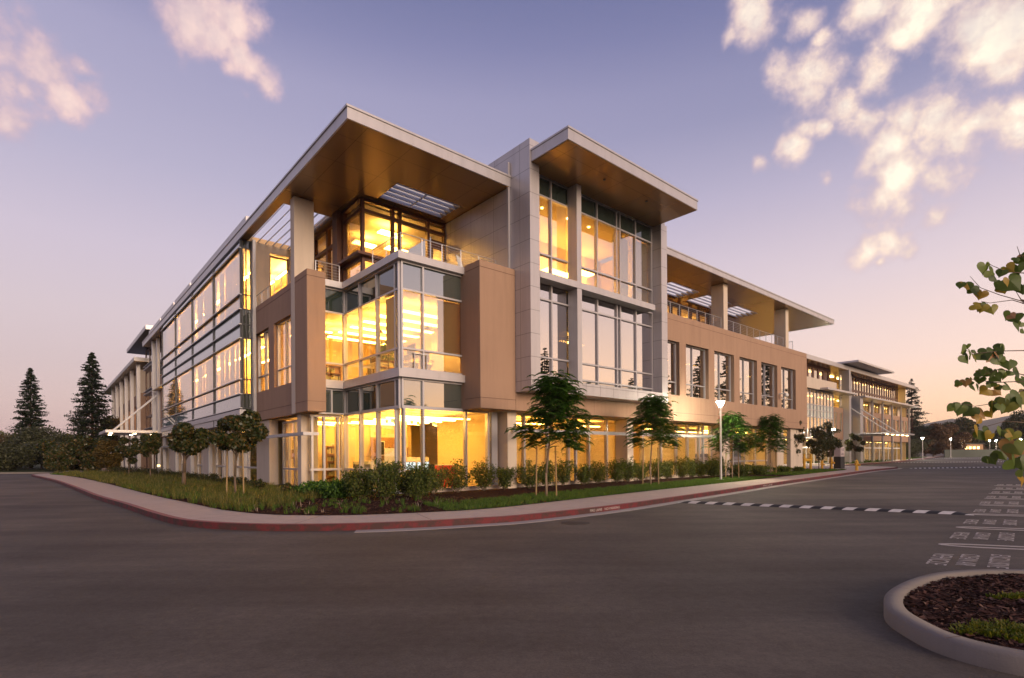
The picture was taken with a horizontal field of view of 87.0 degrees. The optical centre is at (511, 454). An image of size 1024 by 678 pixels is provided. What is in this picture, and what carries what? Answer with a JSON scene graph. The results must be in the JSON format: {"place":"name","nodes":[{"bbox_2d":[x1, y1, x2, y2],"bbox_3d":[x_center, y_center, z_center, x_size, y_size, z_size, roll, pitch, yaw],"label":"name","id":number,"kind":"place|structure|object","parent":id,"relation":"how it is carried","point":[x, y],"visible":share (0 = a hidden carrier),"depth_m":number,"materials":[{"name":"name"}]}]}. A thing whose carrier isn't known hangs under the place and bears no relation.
{"place":"outdoors","nodes":[
{"label":"outdoors","id":0,"kind":"place"},
{"bbox_2d":[0,464,74,471],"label":"grass bank","id":1,"kind":"structure","parent":0,"point":[36,468],"depth_m":69.25,"materials":[{"name":"green plant"}]},
{"bbox_2d":[0,445,38,470],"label":"tree","id":2,"kind":"object","parent":1,"relation":"on","point":[11,459],"visible":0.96,"depth_m":67.55,"materials":[{"name":"green plant"}]},
{"bbox_2d":[5,368,48,467],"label":"redwood","id":3,"kind":"object","parent":1,"relation":"on","point":[32,406],"visible":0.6,"depth_m":84.59,"materials":[{"name":"green plant"}]},
{"bbox_2d":[0,425,61,468],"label":"tree","id":4,"kind":"object","parent":1,"relation":"on","point":[37,433],"visible":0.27,"depth_m":76.53,"materials":[{"name":"green plant"}]},
{"bbox_2d":[20,431,91,464],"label":"tree","id":5,"kind":"object","parent":1,"relation":"on","point":[60,436],"visible":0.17,"depth_m":70.28,"materials":[{"name":"green plant"}]},
{"bbox_2d":[33,435,83,470],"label":"tree","id":6,"kind":"object","parent":1,"relation":"on","point":[40,445],"visible":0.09,"depth_m":64.72,"materials":[{"name":"green plant"}]},
{"bbox_2d":[64,352,123,457],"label":"redwood","id":7,"kind":"object","parent":1,"relation":"on","point":[91,403],"visible":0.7,"depth_m":79.46,"materials":[{"name":"green plant"}]},
{"bbox_2d":[35,456,937,522],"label":"pavement","id":8,"kind":"structure","parent":0,"point":[181,508],"depth_m":16.86,"materials":[{"name":"concrete"}]},
{"bbox_2d":[42,447,76,471],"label":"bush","id":9,"kind":"object","parent":8,"relation":"on","point":[58,459],"visible":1,"depth_m":56.74,"materials":[{"name":"green plant"}]},
{"bbox_2d":[51,435,110,470],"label":"tree","id":10,"kind":"object","parent":8,"relation":"on","point":[80,448],"visible":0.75,"depth_m":60.96,"materials":[{"name":"green plant"}]},
{"bbox_2d":[99,325,161,469],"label":"office building","id":11,"kind":"structure","parent":8,"relation":"on","point":[128,389],"depth_m":69.44,"materials":[{"name":"paint"}]},
{"bbox_2d":[145,348,161,469],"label":"window","id":12,"kind":"structure","parent":11,"relation":"in","point":[148,353],"depth_m":67.01,"materials":[{"name":"clear glass"}]},
{"bbox_2d":[73,470,839,514],"bbox_3d":[-9.879,1.611,33.558,76.375,0.001,38.132,0,0,4],"label":"planting bed","id":13,"kind":"object","parent":8,"relation":"on","point":[502,492],"visible":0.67,"depth_m":20.05,"materials":[{"name":"brown soil"}]},
{"bbox_2d":[92,440,123,468],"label":"bushy tree","id":14,"kind":"object","parent":13,"relation":"on","point":[103,450],"visible":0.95,"depth_m":52.21,"materials":[{"name":"green plant"}]},
{"bbox_2d":[114,436,139,473],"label":"street tree","id":15,"kind":"object","parent":13,"relation":"on","point":[128,452],"visible":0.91,"depth_m":43.37,"materials":[{"name":"green plant"}]},
{"bbox_2d":[55,469,216,488],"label":"ornamental grass","id":16,"kind":"structure","parent":13,"relation":"on","point":[103,476],"depth_m":37.40,"materials":[{"name":"green plant"}]},
{"bbox_2d":[133,432,161,476],"bbox_3d":[-24.165,0.114,35.841,1.678,3.314,1.787,0,0,0],"label":"street tree","id":17,"kind":"object","parent":13,"relation":"on","point":[149,445],"visible":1,"depth_m":35.65,"materials":[{"name":"green plant"}]},
{"bbox_2d":[167,422,209,484],"bbox_3d":[-16.541,0.010,27.499,2.047,3.415,1.926,0,0,37],"label":"street tree","id":18,"kind":"object","parent":13,"relation":"on","point":[186,439],"visible":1,"depth_m":27.08,"materials":[{"name":"green plant"}]},
{"bbox_2d":[113,477,321,511],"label":"ornamental grass","id":19,"kind":"structure","parent":13,"relation":"on","point":[211,487],"depth_m":20.67,"materials":[{"name":"green plant"}]},
{"bbox_2d":[206,409,269,492],"bbox_3d":[-10.618,-0.072,20.744,2.050,3.496,2.204,0,0,-42],"label":"street tree","id":20,"kind":"object","parent":13,"relation":"on","point":[252,428],"visible":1,"depth_m":20.35,"materials":[{"name":"green plant"}]},
{"bbox_2d":[290,479,329,496],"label":"shrub","id":21,"kind":"object","parent":13,"relation":"on","point":[310,485],"visible":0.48,"depth_m":20.06,"materials":[{"name":"green plant"}]},
{"bbox_2d":[313,477,352,498],"bbox_3d":[-6.450,1.205,19.859,1.521,0.862,1.534,0,0,37],"label":"shrub","id":22,"kind":"object","parent":13,"relation":"on","point":[333,488],"visible":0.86,"depth_m":19.50,"materials":[{"name":"green plant"}]},
{"bbox_2d":[240,495,452,513],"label":"ornamental grass","id":23,"kind":"structure","parent":13,"relation":"on","point":[345,510],"depth_m":15.68,"materials":[{"name":"plant"}]},
{"bbox_2d":[341,464,378,499],"bbox_3d":[-5.441,0.967,19.047,1.766,1.281,1.544,0,0,22],"label":"shrub","id":24,"kind":"object","parent":13,"relation":"on","point":[357,487],"visible":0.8,"depth_m":18.93,"materials":[{"name":"green plant"}]},
{"bbox_2d":[182,495,561,514],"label":"wood chips","id":25,"kind":"object","parent":13,"relation":"on","point":[321,512],"visible":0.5,"depth_m":16.73,"materials":[{"name":"brown wood"}]},
{"bbox_2d":[365,457,406,499],"bbox_3d":[-4.458,0.846,18.858,1.639,1.502,1.696,0,0,0],"label":"shrub","id":26,"kind":"object","parent":13,"relation":"on","point":[384,487],"visible":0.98,"depth_m":18.72,"materials":[{"name":"green plant"}]},
{"bbox_2d":[401,462,439,498],"bbox_3d":[-3.340,0.916,19.088,1.341,1.358,1.496,0,0,-32],"label":"shrub","id":27,"kind":"object","parent":13,"relation":"on","point":[419,480],"visible":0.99,"depth_m":18.92,"materials":[{"name":"green plant"}]},
{"bbox_2d":[422,463,451,493],"bbox_3d":[-3.116,0.924,21.525,1.458,1.329,1.796,0,0,0],"label":"shrub","id":28,"kind":"object","parent":13,"relation":"on","point":[438,485],"visible":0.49,"depth_m":21.27,"materials":[{"name":"green plant"}]},
{"bbox_2d":[443,458,476,491],"bbox_3d":[-2.261,0.857,22.347,1.330,1.449,1.550,0,0,34],"label":"shrub","id":29,"kind":"object","parent":13,"relation":"on","point":[456,482],"visible":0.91,"depth_m":22.24,"materials":[{"name":"green plant"}]},
{"bbox_2d":[471,456,501,490],"bbox_3d":[-1.128,0.789,23.106,1.418,1.568,1.290,0,0,0],"label":"shrub","id":30,"kind":"object","parent":13,"relation":"on","point":[483,481],"visible":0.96,"depth_m":22.96,"materials":[{"name":"green plant"}]},
{"bbox_2d":[142,103,834,493],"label":"office building","id":31,"kind":"structure","parent":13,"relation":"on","point":[530,233],"depth_m":27.01,"materials":[{"name":"paint"}]},
{"bbox_2d":[216,447,224,477],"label":"window","id":32,"kind":"structure","parent":31,"relation":"in","point":[220,454],"depth_m":37.91,"materials":[{"name":"grey"}]},
{"bbox_2d":[236,431,256,480],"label":"window","id":33,"kind":"structure","parent":31,"relation":"in","point":[250,458],"depth_m":32.64,"materials":[{"name":"grey"}]},
{"bbox_2d":[241,239,251,408],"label":"window","id":34,"kind":"structure","parent":31,"relation":"in","point":[245,244],"depth_m":30.06,"materials":[{"name":"grey"}]},
{"bbox_2d":[258,329,268,391],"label":"window","id":35,"kind":"structure","parent":31,"relation":"in","point":[265,333],"depth_m":29.52,"materials":[{"name":"grey"}]},
{"bbox_2d":[277,317,290,385],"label":"window","id":36,"kind":"structure","parent":31,"relation":"in","point":[286,321],"depth_m":27.08,"materials":[{"name":"grey"}]},
{"bbox_2d":[282,420,297,485],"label":"window","id":37,"kind":"structure","parent":31,"relation":"in","point":[289,468],"depth_m":28.23,"materials":[{"name":"grey metal"}]},
{"bbox_2d":[314,223,331,279],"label":"window","id":38,"kind":"structure","parent":31,"relation":"in","point":[327,251],"depth_m":28.47,"materials":[{"name":"brown metal"}]},
{"bbox_2d":[309,415,343,480],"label":"window","id":39,"kind":"structure","parent":31,"relation":"in","point":[338,468],"depth_m":25.61,"materials":[{"name":"grey metal"}]},
{"bbox_2d":[326,446,334,481],"bbox_3d":[-9.791,0.559,30.012,1.200,2.100,0.350,0,0,-41],"label":"bookshelf","id":40,"kind":"object","parent":31,"relation":"on","point":[330,461],"visible":0.37,"depth_m":29.76,"materials":[{"name":"brown"}]},
{"bbox_2d":[317,388,345,414],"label":"window","id":41,"kind":"structure","parent":31,"relation":"in","point":[335,398],"depth_m":25.64,"materials":[{"name":"grey"}]},
{"bbox_2d":[326,364,341,380],"bbox_3d":[-10.649,-4.326,31.416,1.400,1.800,0.350,0,0,-41],"label":"bookshelf","id":42,"kind":"object","parent":31,"relation":"on","point":[334,372],"visible":0.18,"depth_m":31.59,"materials":[{"name":"brown wood"}]},
{"bbox_2d":[325,287,345,381],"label":"window","id":43,"kind":"structure","parent":31,"relation":"in","point":[334,298],"depth_m":25.73,"materials":[{"name":"grey"}]},
{"bbox_2d":[341,197,360,281],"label":"window","id":44,"kind":"structure","parent":31,"relation":"in","point":[345,220],"depth_m":26.47,"materials":[{"name":"brown metal"}]},
{"bbox_2d":[344,260,400,381],"bbox_3d":[-6.292,-5.686,23.956,0.186,4.420,5.360,0,0,-41],"label":"window","id":45,"kind":"structure","parent":31,"relation":"in","point":[384,283],"depth_m":23.40,"materials":[{"name":"grey"}]},
{"bbox_2d":[344,377,400,413],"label":"window","id":46,"kind":"structure","parent":31,"relation":"in","point":[386,393],"depth_m":23.67,"materials":[{"name":"grey"}]},
{"bbox_2d":[343,406,401,493],"bbox_3d":[-6.255,-0.171,23.957,0.206,3.580,5.365,0,0,-41],"label":"window","id":47,"kind":"structure","parent":31,"relation":"in","point":[396,409],"depth_m":23.69,"materials":[{"name":"grey metal"}]},
{"bbox_2d":[360,197,444,271],"bbox_3d":[-5.270,-10.088,26.752,4.720,3.890,0.206,0,0,-41],"label":"window","id":48,"kind":"structure","parent":31,"relation":"in","point":[393,210],"depth_m":26.27,"materials":[{"name":"brown metal"}]},
{"bbox_2d":[400,260,461,374],"bbox_3d":[-3.292,-5.707,23.012,3.310,4.420,0.186,0,0,-41],"label":"window","id":49,"kind":"structure","parent":31,"relation":"in","point":[422,280],"depth_m":22.60,"materials":[{"name":"grey"}]},
{"bbox_2d":[401,377,462,409],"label":"window","id":50,"kind":"structure","parent":31,"relation":"in","point":[415,392],"depth_m":22.84,"materials":[{"name":"grey"}]},
{"bbox_2d":[401,406,489,485],"bbox_3d":[-2.797,-0.195,23.410,4.500,3.580,0.206,0,0,-41],"label":"window","id":51,"kind":"structure","parent":31,"relation":"in","point":[403,409],"depth_m":22.64,"materials":[{"name":"grey"}]},
{"bbox_2d":[539,174,567,272],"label":"window","id":52,"kind":"structure","parent":31,"relation":"in","point":[551,191],"depth_m":25.11,"materials":[{"name":"grey"}]},
{"bbox_2d":[540,283,568,379],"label":"window","id":53,"kind":"structure","parent":31,"relation":"in","point":[553,300],"depth_m":25.25,"materials":[{"name":"grey"}]},
{"bbox_2d":[581,194,618,293],"bbox_3d":[4.186,-10.425,27.237,3.590,4.770,0.186,0,0,-41],"label":"window","id":54,"kind":"structure","parent":31,"relation":"in","point":[591,209],"depth_m":27.33,"materials":[{"name":"grey"}]},
{"bbox_2d":[582,295,618,386],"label":"window","id":55,"kind":"structure","parent":31,"relation":"in","point":[600,318],"depth_m":27.43,"materials":[{"name":"grey"}]},
{"bbox_2d":[516,414,711,480],"bbox_3d":[6.832,-0.263,31.781,18.880,3.590,0.206,0,0,-41],"label":"window","id":56,"kind":"structure","parent":31,"relation":"in","point":[523,452],"depth_m":30.44,"materials":[{"name":"grey metal"}]},
{"bbox_2d":[617,211,652,311],"bbox_3d":[6.695,-10.442,29.418,3.060,4.770,0.186,0,0,-41],"label":"window","id":57,"kind":"structure","parent":31,"relation":"in","point":[627,225],"depth_m":29.35,"materials":[{"name":"grey"}]},
{"bbox_2d":[618,305,652,391],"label":"window","id":58,"kind":"structure","parent":31,"relation":"in","point":[635,327],"depth_m":29.34,"materials":[{"name":"grey"}]},
{"bbox_2d":[668,341,675,394],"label":"window","id":59,"kind":"structure","parent":31,"relation":"in","point":[671,345],"depth_m":32.79,"materials":[{"name":"grey"}]},
{"bbox_2d":[667,302,709,323],"bbox_3d":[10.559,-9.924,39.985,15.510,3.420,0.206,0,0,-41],"label":"railing","id":60,"kind":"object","parent":31,"relation":"in","point":[699,314],"depth_m":43.08,"materials":[{"name":"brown metal"}]},
{"bbox_2d":[686,345,705,398],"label":"window","id":61,"kind":"structure","parent":31,"relation":"in","point":[695,357],"depth_m":34.58,"materials":[{"name":"grey"}]},
{"bbox_2d":[714,352,730,401],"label":"window","id":62,"kind":"structure","parent":31,"relation":"in","point":[722,362],"depth_m":36.86,"materials":[{"name":"grey"}]},
{"bbox_2d":[740,358,753,404],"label":"window","id":63,"kind":"structure","parent":31,"relation":"in","point":[746,366],"depth_m":39.16,"materials":[{"name":"grey"}]},
{"bbox_2d":[730,427,767,473],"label":"window","id":64,"kind":"structure","parent":31,"relation":"in","point":[743,460],"depth_m":42.20,"materials":[{"name":"grey metal"}]},
{"bbox_2d":[761,363,773,406],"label":"window","id":65,"kind":"structure","parent":31,"relation":"in","point":[767,371],"depth_m":41.40,"materials":[{"name":"grey"}]},
{"bbox_2d":[781,368,792,408],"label":"window","id":66,"kind":"structure","parent":31,"relation":"in","point":[786,374],"depth_m":43.78,"materials":[{"name":"grey"}]},
{"bbox_2d":[496,466,515,488],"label":"shrub","id":67,"kind":"object","parent":13,"relation":"on","point":[505,476],"visible":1,"depth_m":23.91,"materials":[{"name":"green plant"}]},
{"bbox_2d":[514,460,545,487],"bbox_3d":[0.791,0.852,24.784,1.543,1.417,1.522,0,0,-20],"label":"shrub","id":68,"kind":"object","parent":13,"relation":"on","point":[521,473],"visible":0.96,"depth_m":24.55,"materials":[{"name":"green plant"}]},
{"bbox_2d":[531,459,561,486],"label":"shrub","id":69,"kind":"object","parent":13,"relation":"on","point":[550,471],"visible":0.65,"depth_m":25.53,"materials":[{"name":"green plant"}]},
{"bbox_2d":[551,456,574,485],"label":"shrub","id":70,"kind":"object","parent":13,"relation":"on","point":[563,474],"visible":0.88,"depth_m":26.45,"materials":[{"name":"green plant"}]},
{"bbox_2d":[572,463,595,484],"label":"shrub","id":71,"kind":"object","parent":13,"relation":"on","point":[583,475],"visible":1,"depth_m":27.16,"materials":[{"name":"green plant"}]},
{"bbox_2d":[581,461,611,483],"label":"shrub","id":72,"kind":"object","parent":13,"relation":"on","point":[600,475],"visible":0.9,"depth_m":28.04,"materials":[{"name":"green plant"}]},
{"bbox_2d":[421,475,779,510],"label":"lawn","id":73,"kind":"structure","parent":13,"relation":"on","point":[552,500],"depth_m":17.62,"materials":[{"name":"green plant"}]},
{"bbox_2d":[504,369,603,496],"bbox_3d":[1.442,-0.788,19.608,3.752,4.756,2.882,0,0,-13],"label":"feathery tree","id":74,"kind":"object","parent":73,"relation":"on","point":[559,389],"visible":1,"depth_m":19.36,"materials":[{"name":"green plant"}]},
{"bbox_2d":[622,392,685,483],"bbox_3d":[6.861,-0.732,26.290,2.913,4.570,2.673,0,0,0],"label":"feathery tree","id":75,"kind":"object","parent":73,"relation":"on","point":[653,410],"visible":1,"depth_m":26.13,"materials":[{"name":"green plant"}]},
{"bbox_2d":[702,411,766,477],"bbox_3d":[13.270,-0.591,32.345,3.086,4.197,3.222,0,0,-40],"label":"feathery tree","id":76,"kind":"object","parent":73,"relation":"on","point":[735,419],"visible":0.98,"depth_m":32.33,"materials":[{"name":"green plant"}]},
{"bbox_2d":[606,457,628,482],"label":"shrub","id":77,"kind":"object","parent":13,"relation":"on","point":[618,468],"visible":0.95,"depth_m":28.74,"materials":[{"name":"green plant"}]},
{"bbox_2d":[620,456,639,481],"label":"shrub","id":78,"kind":"object","parent":13,"relation":"on","point":[630,476],"visible":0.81,"depth_m":29.75,"materials":[{"name":"green plant"}]},
{"bbox_2d":[644,458,668,479],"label":"shrub","id":79,"kind":"object","parent":13,"relation":"on","point":[655,470],"visible":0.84,"depth_m":31.42,"materials":[{"name":"green plant"}]},
{"bbox_2d":[673,455,693,478],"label":"shrub","id":80,"kind":"object","parent":13,"relation":"on","point":[682,469],"visible":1,"depth_m":33.01,"materials":[{"name":"green plant"}]},
{"bbox_2d":[726,463,755,475],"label":"shrub","id":81,"kind":"object","parent":13,"relation":"on","point":[743,471],"visible":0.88,"depth_m":36.31,"materials":[{"name":"green plant"}]},
{"bbox_2d":[746,414,792,472],"bbox_3d":[18.874,-0.771,39.730,3.157,4.479,3.144,0,0,40],"label":"feathery tree","id":82,"kind":"object","parent":13,"relation":"on","point":[770,423],"visible":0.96,"depth_m":39.39,"materials":[{"name":"green plant"}]},
{"bbox_2d":[805,425,834,467],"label":"street tree","id":83,"kind":"object","parent":8,"relation":"on","point":[823,445],"visible":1,"depth_m":49.30,"materials":[{"name":"green plant"}]},
{"bbox_2d":[741,354,918,464],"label":"office building","id":84,"kind":"structure","parent":8,"relation":"on","point":[866,401],"depth_m":80.69,"materials":[{"name":"paint"}]},
{"bbox_2d":[802,388,833,438],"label":"window","id":85,"kind":"structure","parent":84,"relation":"in","point":[816,411],"depth_m":71.05,"materials":[{"name":"grey"}]},
{"bbox_2d":[807,364,830,380],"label":"window","id":86,"kind":"structure","parent":84,"relation":"in","point":[812,367],"depth_m":73.27,"materials":[{"name":"clear glass"}]},
{"bbox_2d":[784,438,899,464],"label":"window","id":87,"kind":"structure","parent":84,"relation":"in","point":[805,447],"depth_m":87.97,"materials":[{"name":"white"}]},
{"bbox_2d":[852,376,897,401],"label":"window","id":88,"kind":"structure","parent":84,"relation":"in","point":[860,386],"depth_m":89.66,"materials":[{"name":"clear glass"}]},
{"bbox_2d":[821,421,842,467],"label":"street tree","id":89,"kind":"object","parent":8,"relation":"on","point":[829,428],"visible":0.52,"depth_m":50.92,"materials":[{"name":"green plant"}]},
{"bbox_2d":[834,447,844,468],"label":"sign box","id":90,"kind":"object","parent":8,"relation":"on","point":[839,459],"visible":0.98,"depth_m":52.22,"materials":[{"name":"black metal"}]},
{"bbox_2d":[906,379,935,455],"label":"redwood","id":91,"kind":"object","parent":8,"relation":"on","point":[915,414],"visible":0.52,"depth_m":173.67,"materials":[{"name":"green plant"}]},
{"bbox_2d":[917,423,952,456],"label":"tree","id":92,"kind":"object","parent":8,"relation":"on","point":[940,435],"visible":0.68,"depth_m":175.14,"materials":[{"name":"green plant"}]},
{"bbox_2d":[0,453,1023,677],"bbox_3d":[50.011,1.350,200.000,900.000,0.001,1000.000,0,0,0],"label":"road","id":93,"kind":"structure","parent":0,"point":[90,587],"depth_m":6.90,"materials":[{"name":"grey asphalt"}]},
{"bbox_2d":[31,456,941,530],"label":"kerb","id":94,"kind":"structure","parent":93,"relation":"on","point":[171,519],"depth_m":13.67,"materials":[{"name":"concrete"}]},
{"bbox_2d":[354,468,901,532],"bbox_3d":[19.086,1.562,33.449,2.335,0.007,62.370,0,0,45],"label":"gutter","id":95,"kind":"object","parent":93,"relation":"on","point":[531,521],"visible":0.94,"depth_m":14.90,"materials":[{"name":"grey concrete"}]},
{"bbox_2d":[678,501,972,514],"bbox_3d":[9.061,1.596,16.585,7.861,0.070,0.340,0,0,33],"label":"road marking","id":96,"kind":"object","parent":93,"relation":"on","point":[842,508],"visible":1,"depth_m":16.11,"materials":[{"name":"white paint"}]},
{"bbox_2d":[844,433,865,451],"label":"street tree","id":97,"kind":"object","parent":93,"relation":"on","point":[850,446],"visible":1,"depth_m":65.96,"materials":[{"name":"green plant"}]},
{"bbox_2d":[884,569,1023,676],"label":"island kerb","id":98,"kind":"structure","parent":93,"relation":"on","point":[900,618],"depth_m":4.65,"materials":[{"name":"grey concrete"}]},
{"bbox_2d":[903,572,1023,649],"bbox_3d":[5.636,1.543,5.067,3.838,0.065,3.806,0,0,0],"label":"wood chips","id":99,"kind":"object","parent":98,"relation":"in","point":[969,613],"visible":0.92,"depth_m":5.68,"materials":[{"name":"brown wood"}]},
{"bbox_2d":[947,247,1023,486],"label":"heart leaf tree","id":100,"kind":"object","parent":99,"relation":"on","point":[1011,449],"visible":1,"depth_m":4.10,"materials":[{"name":"green plant"}]},
{"bbox_2d":[948,618,1023,642],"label":"island ground cover","id":101,"kind":"object","parent":99,"relation":"on","point":[991,629],"visible":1,"depth_m":4.73,"materials":[{"name":"green plant"}]},
{"bbox_2d":[985,591,1023,599],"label":"island ground cover","id":102,"kind":"object","parent":99,"relation":"on","point":[1016,595],"visible":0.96,"depth_m":5.83,"materials":[{"name":"green plant"}]},
{"bbox_2d":[945,423,972,449],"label":"tree","id":103,"kind":"object","parent":93,"relation":"on","point":[960,440],"visible":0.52,"depth_m":178.45,"materials":[{"name":"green plant"}]},
{"bbox_2d":[942,417,981,442],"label":"tree","id":104,"kind":"object","parent":93,"relation":"on","point":[964,424],"visible":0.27,"depth_m":192.77,"materials":[{"name":"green plant"}]},
{"bbox_2d":[926,553,1009,568],"bbox_3d":[7.184,1.646,8.473,0.929,0.002,1.636,0,0,44],"label":"road stencil","id":105,"kind":"object","parent":93,"relation":"on","point":[976,559],"visible":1,"depth_m":8.40,"materials":[{"name":"paint"}]},
{"bbox_2d":[994,410,1023,440],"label":"tree","id":106,"kind":"object","parent":93,"relation":"on","point":[1016,417],"visible":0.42,"depth_m":197.35,"materials":[{"name":"green plant"}]},
{"bbox_2d":[0,0,1023,453],"label":"sky","id":107,"kind":"structure","parent":0,"point":[853,163],"materials":[{"name":"blue"}]},
{"bbox_2d":[749,468,845,474],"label":"lawn grass","id":108,"kind":"structure","parent":0,"point":[814,470],"depth_m":41.11,"materials":[{"name":"green plant"}]},
{"bbox_2d":[729,414,1022,453],"bbox_3d":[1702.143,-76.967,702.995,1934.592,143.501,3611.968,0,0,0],"label":"hills","id":109,"kind":"structure","parent":0,"point":[992,428],"depth_m":1755.58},
{"bbox_2d":[944,449,999,456],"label":"boundary wall","id":110,"kind":"structure","parent":0,"point":[972,453],"depth_m":163.05,"materials":[{"name":"beige concrete"}]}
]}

